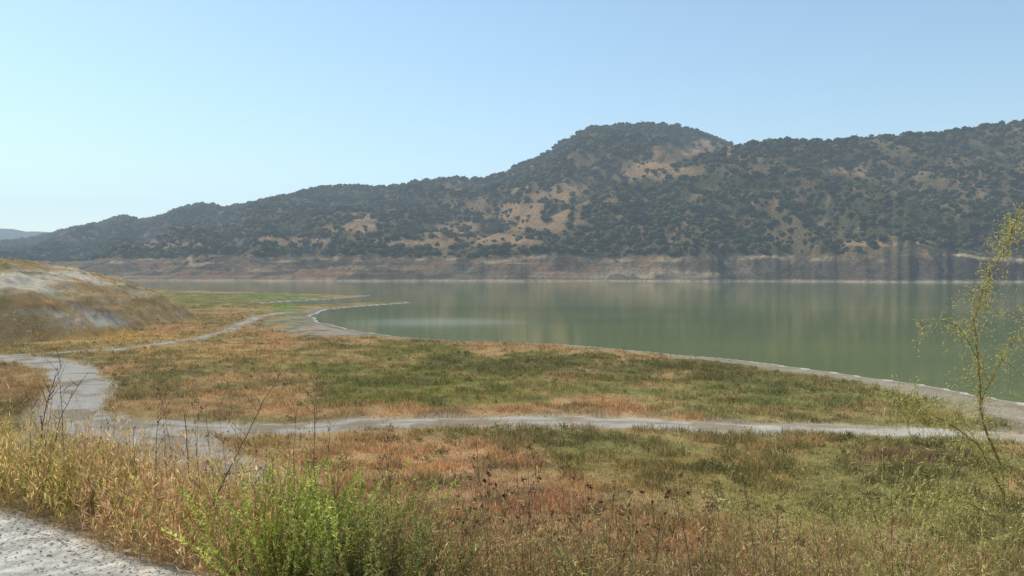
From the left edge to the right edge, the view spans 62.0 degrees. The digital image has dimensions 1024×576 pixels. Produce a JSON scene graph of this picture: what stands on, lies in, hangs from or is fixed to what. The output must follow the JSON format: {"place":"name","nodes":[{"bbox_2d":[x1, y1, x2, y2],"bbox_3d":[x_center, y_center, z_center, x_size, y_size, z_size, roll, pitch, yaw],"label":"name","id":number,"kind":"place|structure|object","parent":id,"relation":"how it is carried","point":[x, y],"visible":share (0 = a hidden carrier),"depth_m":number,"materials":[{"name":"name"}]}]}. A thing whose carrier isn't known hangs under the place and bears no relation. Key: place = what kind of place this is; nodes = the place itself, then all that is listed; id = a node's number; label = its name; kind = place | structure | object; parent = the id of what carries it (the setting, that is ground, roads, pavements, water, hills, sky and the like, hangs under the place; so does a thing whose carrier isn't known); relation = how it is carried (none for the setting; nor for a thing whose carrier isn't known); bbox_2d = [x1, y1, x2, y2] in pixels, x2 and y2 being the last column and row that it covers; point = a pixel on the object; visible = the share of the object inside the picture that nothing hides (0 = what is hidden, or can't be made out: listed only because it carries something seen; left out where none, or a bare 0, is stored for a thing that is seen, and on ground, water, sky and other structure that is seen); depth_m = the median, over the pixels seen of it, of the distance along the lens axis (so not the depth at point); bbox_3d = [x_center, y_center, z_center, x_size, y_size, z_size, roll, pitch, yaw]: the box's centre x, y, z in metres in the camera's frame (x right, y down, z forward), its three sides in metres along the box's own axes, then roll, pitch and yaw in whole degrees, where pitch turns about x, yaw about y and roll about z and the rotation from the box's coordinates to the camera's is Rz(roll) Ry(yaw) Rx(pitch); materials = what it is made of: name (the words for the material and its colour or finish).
{"place":"outdoors","nodes":[
{"label":"outdoors","id":0,"kind":"place"},
{"bbox_2d":[0,356,108,445],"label":"dirt path","id":1,"kind":"structure","parent":0,"point":[85,393],"depth_m":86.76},
{"bbox_2d":[0,257,1023,575],"bbox_3d":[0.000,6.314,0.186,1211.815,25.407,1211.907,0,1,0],"label":"ground","id":2,"kind":"structure","parent":0,"point":[28,293],"depth_m":78.73,"materials":[{"name":"soil"}]},
{"bbox_2d":[0,507,182,575],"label":"gravel","id":3,"kind":"structure","parent":2,"relation":"on","point":[63,543],"depth_m":7.82,"materials":[{"name":"grey gravel"}]},
{"bbox_2d":[0,434,217,513],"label":"dry grass","id":4,"kind":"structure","parent":2,"relation":"on","point":[91,471],"depth_m":9.22,"materials":[{"name":"yellow plant"}]},
{"bbox_2d":[12,312,285,355],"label":"footpath","id":5,"kind":"structure","parent":2,"relation":"on","point":[234,327],"depth_m":157.65,"materials":[{"name":"grey soil"}]},
{"bbox_2d":[73,442,458,575],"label":"green bush","id":6,"kind":"object","parent":2,"relation":"on","point":[301,524],"visible":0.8,"depth_m":7.17,"materials":[{"name":"green plant"}]},
{"bbox_2d":[271,492,575,575],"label":"green bush","id":7,"kind":"object","parent":2,"relation":"on","point":[375,556],"visible":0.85,"depth_m":6.79,"materials":[{"name":"green plant"}]},
{"bbox_2d":[24,348,927,575],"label":"dead stalks","id":8,"kind":"object","parent":2,"relation":"on","point":[708,509],"visible":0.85,"depth_m":7.31,"materials":[{"name":"brown plant"}]},
{"bbox_2d":[0,258,1023,575],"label":"meadow grass","id":9,"kind":"structure","parent":2,"relation":"on","point":[500,441],"depth_m":61.67,"materials":[{"name":"plant"}]},
{"bbox_2d":[0,376,1023,575],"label":"dry weeds","id":10,"kind":"object","parent":2,"relation":"on","point":[176,500],"visible":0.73,"depth_m":7.65,"materials":[{"name":"beige plant"}]},
{"bbox_2d":[447,470,691,575],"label":"dried thistles","id":11,"kind":"object","parent":2,"relation":"on","point":[584,510],"visible":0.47,"depth_m":9.21,"materials":[{"name":"brown plant"}]},
{"bbox_2d":[494,501,788,575],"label":"green bush","id":12,"kind":"object","parent":2,"relation":"on","point":[582,569],"visible":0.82,"depth_m":6.44,"materials":[{"name":"green plant"}]},
{"bbox_2d":[601,376,1023,575],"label":"tamarisk shrubs","id":13,"kind":"object","parent":2,"relation":"on","point":[896,558],"visible":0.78,"depth_m":7.25,"materials":[{"name":"green plant"}]},
{"bbox_2d":[830,202,1023,575],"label":"tamarisk sapling","id":14,"kind":"object","parent":2,"relation":"on","point":[979,401],"visible":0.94,"depth_m":7.72,"materials":[{"name":"green plant"}]},
{"bbox_2d":[0,124,1023,288],"bbox_3d":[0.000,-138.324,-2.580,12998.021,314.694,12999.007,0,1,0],"label":"hills","id":15,"kind":"structure","parent":0,"point":[893,259],"depth_m":1021.39,"materials":[{"name":"soil"}]},
{"bbox_2d":[0,119,1023,261],"bbox_3d":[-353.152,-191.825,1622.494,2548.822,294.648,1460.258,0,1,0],"label":"hillside trees","id":16,"kind":"object","parent":15,"relation":"on","point":[18,248],"visible":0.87,"depth_m":1193.15,"materials":[{"name":"green plant"}]},
{"bbox_2d":[0,0,1023,231],"label":"sky","id":17,"kind":"structure","parent":0,"point":[139,109],"materials":[{"name":"blue"}]},
{"bbox_2d":[66,414,1001,477],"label":"gravel track","id":18,"kind":"structure","parent":0,"point":[357,423],"depth_m":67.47,"materials":[{"name":"grey gravel"}]},
{"bbox_2d":[131,281,1023,402],"bbox_3d":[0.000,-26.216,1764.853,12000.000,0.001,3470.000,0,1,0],"label":"lake water","id":19,"kind":"structure","parent":0,"point":[864,329],"depth_m":224.16,"materials":[{"name":"green liquid"}]}
]}

